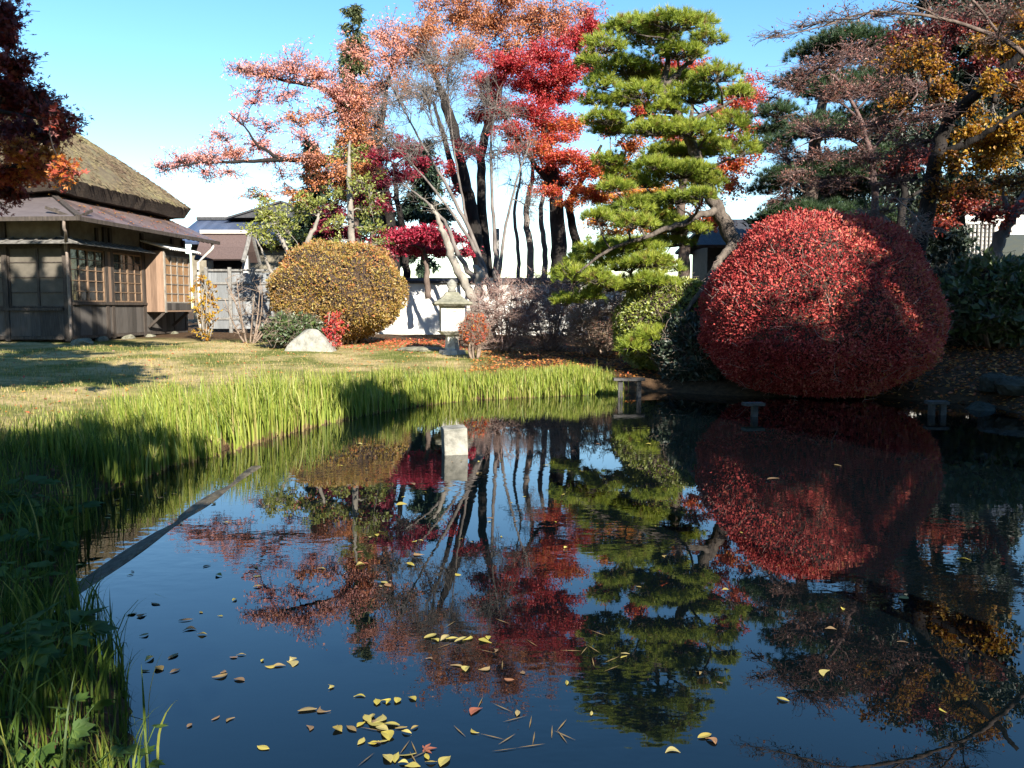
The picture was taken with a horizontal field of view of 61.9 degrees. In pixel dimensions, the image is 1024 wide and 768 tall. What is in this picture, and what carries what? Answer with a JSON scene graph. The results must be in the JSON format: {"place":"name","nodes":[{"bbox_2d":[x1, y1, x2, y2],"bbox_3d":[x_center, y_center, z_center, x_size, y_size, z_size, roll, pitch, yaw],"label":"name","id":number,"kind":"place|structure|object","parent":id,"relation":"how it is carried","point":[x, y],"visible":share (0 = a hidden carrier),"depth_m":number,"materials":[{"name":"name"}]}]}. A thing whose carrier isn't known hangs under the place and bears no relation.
{"place":"outdoors","nodes":[
{"label":"outdoors","id":0,"kind":"place"},
{"bbox_2d":[0,692,129,767],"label":"broadleaf weed","id":1,"kind":"object","parent":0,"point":[81,728],"visible":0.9,"depth_m":3.08,"materials":[{"name":"green plant"}]},
{"bbox_2d":[0,410,164,767],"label":"bank grass","id":2,"kind":"structure","parent":0,"point":[118,667],"depth_m":4.47,"materials":[{"name":"green plant"}]},
{"bbox_2d":[0,117,219,341],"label":"thatched house","id":3,"kind":"structure","parent":0,"point":[69,273],"depth_m":27.15,"materials":[{"name":"brown wood"}]},
{"bbox_2d":[0,247,3,306],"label":"window","id":4,"kind":"structure","parent":3,"relation":"in","point":[1,282],"depth_m":25.56,"materials":[{"name":"paper"}]},
{"bbox_2d":[7,247,63,306],"bbox_3d":[-14.125,-3.180,25.440,1.830,1.780,0.060,0,5,5],"label":"window","id":5,"kind":"structure","parent":3,"relation":"in","point":[35,277],"depth_m":25.45,"materials":[{"name":"paper"}]},
{"bbox_2d":[70,247,105,301],"bbox_3d":[-13.132,-3.351,26.389,0.060,1.610,1.830,0,5,5],"label":"window","id":6,"kind":"structure","parent":3,"relation":"in","point":[87,266],"depth_m":26.37,"materials":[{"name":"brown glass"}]},
{"bbox_2d":[30,187,212,238],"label":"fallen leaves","id":7,"kind":"object","parent":3,"relation":"on","point":[130,221],"visible":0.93,"depth_m":28.80,"materials":[{"name":"brown plant"}]},
{"bbox_2d":[113,252,142,301],"bbox_3d":[-12.943,-3.561,28.721,0.060,1.610,1.830,0,5,5],"label":"window","id":8,"kind":"structure","parent":3,"relation":"in","point":[127,267],"depth_m":28.73,"materials":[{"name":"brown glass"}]},
{"bbox_2d":[140,240,200,327],"bbox_3d":[-12.229,-3.573,30.768,1.060,3.056,2.450,0,5,5],"label":"bay window","id":9,"kind":"structure","parent":3,"relation":"in","point":[168,277],"depth_m":30.06,"materials":[{"name":"brown wood"}]},
{"bbox_2d":[183,200,346,322],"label":"tiled house","id":10,"kind":"structure","parent":0,"point":[274,257],"depth_m":47.54,"materials":[{"name":"grey tile"}]},
{"bbox_2d":[0,308,1023,767],"bbox_3d":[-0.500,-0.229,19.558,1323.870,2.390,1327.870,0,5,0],"label":"ground","id":11,"kind":"structure","parent":0,"point":[222,338],"depth_m":18.31,"materials":[{"name":"green plant"}]},
{"bbox_2d":[0,474,62,527],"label":"broadleaf weed","id":12,"kind":"object","parent":11,"relation":"on","point":[41,480],"visible":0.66,"depth_m":6.49,"materials":[{"name":"green plant"}]},
{"bbox_2d":[0,606,68,711],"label":"broadleaf weed","id":13,"kind":"object","parent":11,"relation":"on","point":[36,644],"visible":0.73,"depth_m":3.28,"materials":[{"name":"green plant"}]},
{"bbox_2d":[0,492,74,562],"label":"iris clump","id":14,"kind":"object","parent":11,"relation":"on","point":[45,527],"visible":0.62,"depth_m":5.76,"materials":[{"name":"green plant"}]},
{"bbox_2d":[0,549,80,639],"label":"iris clump","id":15,"kind":"object","parent":11,"relation":"on","point":[22,614],"visible":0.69,"depth_m":4.13,"materials":[{"name":"green plant"}]},
{"bbox_2d":[3,405,88,461],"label":"iris clump","id":16,"kind":"object","parent":11,"relation":"on","point":[38,428],"visible":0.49,"depth_m":8.75,"materials":[{"name":"green plant"}]},
{"bbox_2d":[0,0,94,216],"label":"maple tree","id":17,"kind":"object","parent":11,"relation":"on","point":[23,105],"visible":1,"depth_m":10.22,"materials":[{"name":"red plant"}]},
{"bbox_2d":[0,562,109,634],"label":"iris clump","id":18,"kind":"object","parent":11,"relation":"on","point":[67,593],"visible":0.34,"depth_m":4.68,"materials":[{"name":"green plant"}]},
{"bbox_2d":[7,551,105,617],"bbox_3d":[-2.679,1.201,5.056,0.476,0.413,0.480,1,5,15],"label":"iris clump","id":19,"kind":"object","parent":11,"relation":"on","point":[78,583],"visible":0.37,"depth_m":5.05,"materials":[{"name":"green plant"}]},
{"bbox_2d":[0,600,118,683],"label":"broadleaf weed","id":20,"kind":"object","parent":11,"relation":"on","point":[44,627],"visible":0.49,"depth_m":3.70,"materials":[{"name":"green plant"}]},
{"bbox_2d":[0,596,119,746],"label":"iris clump","id":21,"kind":"object","parent":11,"relation":"on","point":[33,701],"visible":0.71,"depth_m":3.29,"materials":[{"name":"green plant"}]},
{"bbox_2d":[29,484,104,532],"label":"broadleaf weed","id":22,"kind":"object","parent":11,"relation":"on","point":[95,503],"visible":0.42,"depth_m":6.82,"materials":[{"name":"green plant"}]},
{"bbox_2d":[0,443,133,767],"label":"fallen leaves","id":23,"kind":"object","parent":11,"relation":"on","point":[21,548],"visible":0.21,"depth_m":6.20,"materials":[{"name":"brown plant"}]},
{"bbox_2d":[37,469,97,534],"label":"iris clump","id":24,"kind":"object","parent":11,"relation":"on","point":[87,524],"visible":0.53,"depth_m":6.89,"materials":[{"name":"green plant"}]},
{"bbox_2d":[1,616,136,730],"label":"iris clump","id":25,"kind":"object","parent":11,"relation":"on","point":[61,674],"visible":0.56,"depth_m":3.51,"materials":[{"name":"green plant"}]},
{"bbox_2d":[44,569,108,684],"bbox_3d":[-2.028,1.130,4.035,0.263,0.536,0.307,0,5,0],"label":"iris clump","id":26,"kind":"object","parent":11,"relation":"on","point":[90,640],"visible":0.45,"depth_m":4.02,"materials":[{"name":"green plant"}]},
{"bbox_2d":[70,338,93,344],"bbox_3d":[-12.591,-1.243,25.003,0.634,0.207,0.589,0,5,0],"label":"rock","id":27,"kind":"object","parent":11,"relation":"on","point":[84,341],"visible":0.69,"depth_m":24.84,"materials":[{"name":"stone"}]},
{"bbox_2d":[48,418,137,484],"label":"iris clump","id":28,"kind":"object","parent":11,"relation":"on","point":[117,456],"visible":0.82,"depth_m":8.46,"materials":[{"name":"green plant"}]},
{"bbox_2d":[80,580,110,624],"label":"iris clump","id":29,"kind":"object","parent":11,"relation":"on","point":[92,603],"visible":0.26,"depth_m":4.75,"materials":[{"name":"green plant"}]},
{"bbox_2d":[66,723,167,767],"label":"broadleaf weed","id":30,"kind":"object","parent":11,"relation":"on","point":[154,763],"visible":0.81,"depth_m":3.21,"materials":[{"name":"green plant"}]},
{"bbox_2d":[86,415,162,469],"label":"iris clump","id":31,"kind":"object","parent":11,"relation":"on","point":[151,441],"visible":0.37,"depth_m":9.23,"materials":[{"name":"green plant"}]},
{"bbox_2d":[101,649,163,745],"bbox_3d":[-1.573,1.294,3.515,0.263,0.427,0.145,3,6,31],"label":"iris clump","id":32,"kind":"object","parent":11,"relation":"on","point":[143,702],"visible":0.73,"depth_m":3.52,"materials":[{"name":"green plant"}]},
{"bbox_2d":[59,465,261,597],"bbox_3d":[-2.829,1.183,7.486,0.134,0.137,4.400,0,5,-1],"label":"timber edging","id":33,"kind":"object","parent":11,"relation":"on","point":[112,565],"visible":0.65,"depth_m":6.54,"materials":[{"name":"grey wood"}]},
{"bbox_2d":[187,274,222,341],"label":"yellow leaf shrub","id":34,"kind":"object","parent":11,"relation":"on","point":[208,297],"visible":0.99,"depth_m":27.31,"materials":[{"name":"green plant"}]},
{"bbox_2d":[194,230,261,272],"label":"roofed gate","id":35,"kind":"structure","parent":11,"relation":"on","point":[236,249],"depth_m":35.45,"materials":[{"name":"wood"}]},
{"bbox_2d":[206,259,250,272],"bbox_3d":[-11.915,-3.799,35.964,1.815,2.889,0.080,0,5,0],"label":"door","id":36,"kind":"structure","parent":35,"relation":"in","point":[218,264],"depth_m":35.82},
{"bbox_2d":[3,342,470,415],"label":"fallen leaves","id":37,"kind":"object","parent":11,"relation":"on","point":[185,369],"visible":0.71,"depth_m":19.78,"materials":[{"name":"brown plant"}]},
{"bbox_2d":[204,267,277,333],"bbox_3d":[-9.919,-3.202,32.815,3.718,2.550,0.140,0,5,0],"label":"board fence","id":38,"kind":"object","parent":11,"relation":"on","point":[222,288],"visible":0.39,"depth_m":32.81,"materials":[{"name":"grey wood"}]},
{"bbox_2d":[0,340,493,431],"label":"lawn grass","id":39,"kind":"structure","parent":11,"relation":"on","point":[10,413],"depth_m":18.06,"materials":[{"name":"green plant"}]},
{"bbox_2d":[223,271,271,343],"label":"bare shrub","id":40,"kind":"object","parent":11,"relation":"on","point":[255,337],"visible":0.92,"depth_m":26.39,"materials":[{"name":"brown plant"}]},
{"bbox_2d":[236,190,320,273],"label":"young tree","id":41,"kind":"object","parent":11,"relation":"on","point":[281,222],"visible":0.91,"depth_m":28.71,"materials":[{"name":"green plant"}]},
{"bbox_2d":[141,3,419,275],"bbox_3d":[-9.721,-9.594,35.028,12.311,11.451,5.440,0,5,0],"label":"cherry tree","id":42,"kind":"object","parent":11,"relation":"on","point":[335,92],"visible":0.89,"depth_m":34.23,"materials":[{"name":"orange plant"}]},
{"bbox_2d":[256,309,326,348],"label":"green bush","id":43,"kind":"object","parent":11,"relation":"on","point":[284,330],"visible":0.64,"depth_m":24.55,"materials":[{"name":"green plant"}]},
{"bbox_2d":[284,329,335,351],"bbox_3d":[-5.675,-1.201,23.989,1.470,0.720,0.600,0,5,0],"label":"rock","id":44,"kind":"object","parent":11,"relation":"on","point":[315,340],"visible":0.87,"depth_m":23.75,"materials":[{"name":"stone"}]},
{"bbox_2d":[0,359,628,482],"bbox_3d":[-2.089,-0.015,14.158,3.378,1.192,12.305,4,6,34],"label":"reed bed","id":45,"kind":"object","parent":11,"relation":"on","point":[262,410],"visible":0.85,"depth_m":11.98,"materials":[{"name":"green plant"}]},
{"bbox_2d":[283,140,346,251],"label":"conifer","id":46,"kind":"object","parent":11,"relation":"on","point":[308,226],"visible":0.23,"depth_m":40.95,"materials":[{"name":"green plant"}]},
{"bbox_2d":[322,309,348,348],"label":"red leaf shrub","id":47,"kind":"object","parent":11,"relation":"on","point":[334,323],"visible":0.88,"depth_m":24.19,"materials":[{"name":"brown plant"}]},
{"bbox_2d":[265,237,409,345],"bbox_3d":[-5.435,-2.853,26.825,4.518,3.439,4.359,0,5,0],"label":"tan shrub","id":48,"kind":"object","parent":11,"relation":"on","point":[363,285],"visible":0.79,"depth_m":25.36,"materials":[{"name":"yellow plant"}]},
{"bbox_2d":[310,141,395,247],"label":"young tree","id":49,"kind":"object","parent":11,"relation":"on","point":[351,183],"visible":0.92,"depth_m":30.35,"materials":[{"name":"green plant"}]},
{"bbox_2d":[329,3,379,242],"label":"conifer","id":50,"kind":"object","parent":11,"relation":"on","point":[354,12],"visible":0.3,"depth_m":41.49,"materials":[{"name":"green plant"}]},
{"bbox_2d":[307,133,440,277],"bbox_3d":[-5.299,-6.891,33.763,5.063,6.693,4.972,0,5,0],"label":"maple tree","id":51,"kind":"object","parent":11,"relation":"on","point":[421,162],"visible":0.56,"depth_m":33.26,"materials":[{"name":"red plant"}]},
{"bbox_2d":[347,127,400,268],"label":"conifer","id":52,"kind":"object","parent":11,"relation":"on","point":[371,223],"visible":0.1,"depth_m":42.98,"materials":[{"name":"green plant"}]},
{"bbox_2d":[397,347,444,350],"bbox_3d":[-2.588,-1.035,24.967,1.620,0.125,0.746,0,5,0],"label":"rock","id":53,"kind":"object","parent":11,"relation":"on","point":[420,348],"visible":0.9,"depth_m":24.73,"materials":[{"name":"stone"}]},
{"bbox_2d":[362,220,482,298],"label":"maple tree","id":54,"kind":"object","parent":11,"relation":"on","point":[422,239],"visible":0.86,"depth_m":30.43,"materials":[{"name":"red plant"}]},
{"bbox_2d":[395,138,457,277],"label":"tree","id":55,"kind":"object","parent":11,"relation":"on","point":[411,211],"visible":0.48,"depth_m":39.93,"materials":[{"name":"green plant"}]},
{"bbox_2d":[420,183,483,313],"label":"bare tree","id":56,"kind":"object","parent":11,"relation":"on","point":[461,276],"visible":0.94,"depth_m":26.67,"materials":[{"name":"brown plant"}]},
{"bbox_2d":[432,279,472,354],"bbox_3d":[-1.681,-1.862,23.930,1.070,2.140,1.070,-1,5,-9],"label":"stone lantern","id":57,"kind":"object","parent":11,"relation":"on","point":[451,303],"visible":0.9,"depth_m":23.64,"materials":[{"name":"grey stone"}]},
{"bbox_2d":[354,24,555,298],"bbox_3d":[-1.997,-7.578,29.169,7.248,9.331,4.328,0,5,0],"label":"bare tree","id":58,"kind":"object","parent":11,"relation":"on","point":[481,264],"visible":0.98,"depth_m":29.25,"materials":[{"name":"grey plant"}]},
{"bbox_2d":[343,337,567,355],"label":"fallen leaves","id":59,"kind":"object","parent":11,"relation":"on","point":[433,341],"visible":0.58,"depth_m":26.95,"materials":[{"name":"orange plant"}]},
{"bbox_2d":[455,303,494,358],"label":"azalea bush","id":60,"kind":"object","parent":11,"relation":"on","point":[473,331],"visible":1,"depth_m":22.41,"materials":[{"name":"orange plant"}]},
{"bbox_2d":[368,0,607,277],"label":"cherry tree","id":61,"kind":"object","parent":11,"relation":"on","point":[477,212],"visible":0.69,"depth_m":35.69,"materials":[{"name":"orange plant"}]},
{"bbox_2d":[496,229,498,272],"bbox_3d":[-0.608,-4.292,35.759,0.179,4.379,0.177,0,5,0],"label":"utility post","id":62,"kind":"object","parent":11,"relation":"on","point":[497,238],"visible":0.28,"depth_m":35.55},
{"bbox_2d":[378,278,628,334],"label":"garden wall","id":63,"kind":"structure","parent":11,"relation":"on","point":[419,314],"depth_m":33.36,"materials":[{"name":"white paint"}]},
{"bbox_2d":[466,266,547,351],"bbox_3d":[-0.243,-2.151,24.881,2.790,2.569,2.400,0,5,0],"label":"bare shrub","id":64,"kind":"object","parent":11,"relation":"on","point":[505,315],"visible":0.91,"depth_m":24.69,"materials":[{"name":"brown plant"}]},
{"bbox_2d":[510,119,540,277],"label":"bare tree","id":65,"kind":"object","parent":11,"relation":"on","point":[530,246],"visible":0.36,"depth_m":33.99,"materials":[{"name":"grey plant"}]},
{"bbox_2d":[437,2,619,295],"bbox_3d":[0.711,-8.731,31.957,7.371,10.807,5.148,0,5,0],"label":"maple tree","id":66,"kind":"object","parent":11,"relation":"on","point":[540,85],"visible":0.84,"depth_m":31.54,"materials":[{"name":"red plant"}]},
{"bbox_2d":[524,147,563,272],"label":"bare tree","id":67,"kind":"object","parent":11,"relation":"on","point":[544,246],"visible":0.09,"depth_m":35.00,"materials":[{"name":"plant"}]},
{"bbox_2d":[513,263,588,350],"bbox_3d":[1.187,-2.290,25.922,3.047,3.064,2.726,0,5,0],"label":"bare shrub","id":68,"kind":"object","parent":11,"relation":"on","point":[555,336],"visible":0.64,"depth_m":25.63,"materials":[{"name":"brown plant"}]},
{"bbox_2d":[468,349,661,377],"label":"fallen leaves","id":69,"kind":"object","parent":11,"relation":"on","point":[607,363],"visible":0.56,"depth_m":21.89,"materials":[{"name":"brown plant"}]},
{"bbox_2d":[556,282,624,355],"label":"bare shrub","id":70,"kind":"object","parent":11,"relation":"on","point":[593,323],"visible":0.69,"depth_m":23.64,"materials":[{"name":"brown plant"}]},
{"bbox_2d":[545,2,764,353],"bbox_3d":[3.276,-4.707,19.905,5.063,8.035,3.871,0,5,0],"label":"cloud pine","id":71,"kind":"object","parent":11,"relation":"on","point":[632,253],"visible":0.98,"depth_m":19.60,"materials":[{"name":"green plant"}]},
{"bbox_2d":[609,275,709,370],"bbox_3d":[3.681,-1.285,20.280,2.868,2.753,2.277,0,5,0],"label":"hedge bush","id":72,"kind":"object","parent":11,"relation":"on","point":[645,308],"visible":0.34,"depth_m":19.61,"materials":[{"name":"green plant"}]},
{"bbox_2d":[578,50,772,278],"bbox_3d":[5.573,-6.477,26.647,6.899,7.367,7.063,0,5,0],"label":"maple tree","id":73,"kind":"object","parent":11,"relation":"on","point":[735,166],"visible":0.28,"depth_m":26.22,"materials":[{"name":"brown plant"}]},
{"bbox_2d":[648,309,727,384],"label":"shade bush","id":74,"kind":"object","parent":11,"relation":"on","point":[680,355],"visible":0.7,"depth_m":18.16,"materials":[{"name":"green plant"}]},
{"bbox_2d":[675,219,754,281],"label":"pavilion","id":75,"kind":"structure","parent":11,"relation":"on","point":[708,249],"depth_m":31.24,"materials":[{"name":"tile"}]},
{"bbox_2d":[694,206,955,401],"bbox_3d":[6.314,-1.393,17.420,5.020,4.420,4.653,0,5,0],"label":"red dome shrub","id":76,"kind":"object","parent":11,"relation":"on","point":[829,303],"visible":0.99,"depth_m":15.89,"materials":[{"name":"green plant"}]},
{"bbox_2d":[742,19,922,238],"bbox_3d":[8.972,-6.380,24.300,4.918,7.666,4.300,3,6,29],"label":"dark pine","id":77,"kind":"object","parent":11,"relation":"on","point":[773,131],"visible":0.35,"depth_m":23.87,"materials":[{"name":"green plant"}]},
{"bbox_2d":[742,0,1023,270],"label":"evergreen tree","id":78,"kind":"object","parent":11,"relation":"on","point":[945,245],"visible":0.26,"depth_m":26.81,"materials":[{"name":"green plant"}]},
{"bbox_2d":[748,0,1023,57],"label":"bare tree","id":79,"kind":"object","parent":11,"relation":"on","point":[996,34],"visible":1,"depth_m":15.21,"materials":[{"name":"brown plant"}]},
{"bbox_2d":[871,343,1023,412],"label":"fallen leaves","id":80,"kind":"object","parent":11,"relation":"on","point":[973,365],"visible":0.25,"depth_m":17.94,"materials":[{"name":"brown plant"}]},
{"bbox_2d":[875,0,1023,236],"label":"maple tree","id":81,"kind":"object","parent":11,"relation":"on","point":[948,32],"visible":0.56,"depth_m":22.09,"materials":[{"name":"red plant"}]},
{"bbox_2d":[929,258,979,346],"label":"shade bush","id":82,"kind":"object","parent":11,"relation":"on","point":[940,270],"visible":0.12,"depth_m":20.74,"materials":[{"name":"green plant"}]},
{"bbox_2d":[930,175,1023,270],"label":"white building","id":83,"kind":"structure","parent":11,"relation":"on","point":[1015,240],"depth_m":33.58,"materials":[{"name":"paint"}]},
{"bbox_2d":[1003,235,1023,270],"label":"wall","id":84,"kind":"structure","parent":83,"relation":"in","point":[1014,242],"depth_m":33.59,"materials":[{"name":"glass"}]},
{"bbox_2d":[964,401,996,410],"bbox_3d":[8.251,0.442,15.092,0.539,0.290,0.494,4,6,36],"label":"rock","id":85,"kind":"object","parent":11,"relation":"on","point":[979,406],"visible":0.42,"depth_m":15.01,"materials":[{"name":"grey stone"}]},
{"bbox_2d":[938,246,1023,348],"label":"evergreen bush","id":86,"kind":"object","parent":11,"relation":"on","point":[988,306],"visible":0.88,"depth_m":19.76,"materials":[{"name":"green plant"}]},
{"bbox_2d":[979,372,1006,391],"bbox_3d":[9.100,-0.043,16.053,0.579,0.372,0.552,0,5,0],"label":"rock","id":87,"kind":"object","parent":11,"relation":"on","point":[987,381],"visible":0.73,"depth_m":15.92,"materials":[{"name":"grey stone"}]},
{"bbox_2d":[994,376,1023,395],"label":"rock","id":88,"kind":"object","parent":11,"relation":"on","point":[1009,385],"visible":1,"depth_m":15.37,"materials":[{"name":"grey stone"}]},
{"bbox_2d":[0,0,1023,306],"label":"sky","id":89,"kind":"structure","parent":0,"point":[147,73],"materials":[{"name":"blue"}]},
{"bbox_2d":[500,141,532,277],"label":"bare tree","id":90,"kind":"object","parent":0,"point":[517,240],"visible":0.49,"depth_m":35.54,"materials":[{"name":"plant"}]},
{"bbox_2d":[53,392,1023,767],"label":"water","id":91,"kind":"structure","parent":0,"point":[913,500],"depth_m":5.48,"materials":[{"name":"blue liquid"}]},
{"bbox_2d":[0,560,65,609],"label":"broadleaf weed","id":92,"kind":"object","parent":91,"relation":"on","point":[40,564],"visible":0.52,"depth_m":4.79,"materials":[{"name":"green plant"}]},
{"bbox_2d":[0,515,78,572],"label":"broadleaf weed","id":93,"kind":"object","parent":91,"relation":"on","point":[41,541],"visible":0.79,"depth_m":5.51,"materials":[{"name":"green plant"}]},
{"bbox_2d":[58,695,175,767],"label":"iris clump","id":94,"kind":"object","parent":91,"relation":"in","point":[111,762],"visible":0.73,"depth_m":3.20,"materials":[{"name":"green plant"}]},
{"bbox_2d":[381,730,393,739],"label":"floating leaf","id":95,"kind":"object","parent":91,"relation":"on","point":[387,734],"visible":1,"depth_m":3.60,"materials":[{"name":"yellow plant"}]},
{"bbox_2d":[383,754,392,762],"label":"floating leaf","id":96,"kind":"object","parent":91,"relation":"on","point":[389,757],"visible":1,"depth_m":3.41,"materials":[{"name":"yellow plant"}]},
{"bbox_2d":[405,762,420,766],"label":"floating leaf","id":97,"kind":"object","parent":91,"relation":"on","point":[412,764],"visible":1,"depth_m":3.35,"materials":[{"name":"yellow plant"}]},
{"bbox_2d":[438,756,449,766],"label":"floating leaf","id":98,"kind":"object","parent":91,"relation":"on","point":[443,760],"visible":1,"depth_m":3.39,"materials":[{"name":"yellow plant"}]},
{"bbox_2d":[441,424,467,454],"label":"stone block","id":99,"kind":"structure","parent":91,"relation":"in","point":[454,440],"depth_m":10.42,"materials":[{"name":"white stone"}]},
{"bbox_2d":[613,378,644,397],"bbox_3d":[2.337,0.374,17.102,0.620,0.989,0.200,0,5,0],"label":"bridge support","id":100,"kind":"object","parent":91,"relation":"in","point":[638,385],"visible":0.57,"depth_m":17.03,"materials":[{"name":"grey stone"}]},
{"bbox_2d":[741,402,765,416],"bbox_3d":[3.986,0.721,14.121,0.330,0.832,0.200,-1,5,-8],"label":"bridge support","id":101,"kind":"object","parent":91,"relation":"in","point":[754,408],"visible":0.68,"depth_m":14.05,"materials":[{"name":"grey stone"}]},
{"bbox_2d":[924,400,949,414],"bbox_3d":[7.113,0.700,14.320,0.340,0.838,0.200,1,5,6],"label":"bridge support","id":102,"kind":"object","parent":91,"relation":"in","point":[942,404],"visible":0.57,"depth_m":14.25,"materials":[{"name":"grey stone"}]},
{"bbox_2d":[755,33,968,217],"bbox_3d":[7.697,-5.035,18.781,4.826,5.507,3.939,0,5,0],"label":"weeping maple","id":103,"kind":"object","parent":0,"point":[868,157],"visible":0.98,"depth_m":18.70,"materials":[{"name":"brown plant"}]},
{"bbox_2d":[841,179,955,244],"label":"tree","id":104,"kind":"object","parent":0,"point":[913,219],"visible":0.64,"depth_m":16.34,"materials":[{"name":"brown plant"}]},
{"bbox_2d":[864,3,1023,258],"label":"maple tree","id":105,"kind":"object","parent":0,"point":[1009,130],"visible":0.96,"depth_m":18.05,"materials":[{"name":"yellow plant"}]},
{"bbox_2d":[957,61,1023,258],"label":"bare tree","id":106,"kind":"object","parent":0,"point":[998,243],"visible":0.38,"depth_m":21.10,"materials":[{"name":"brown plant"}]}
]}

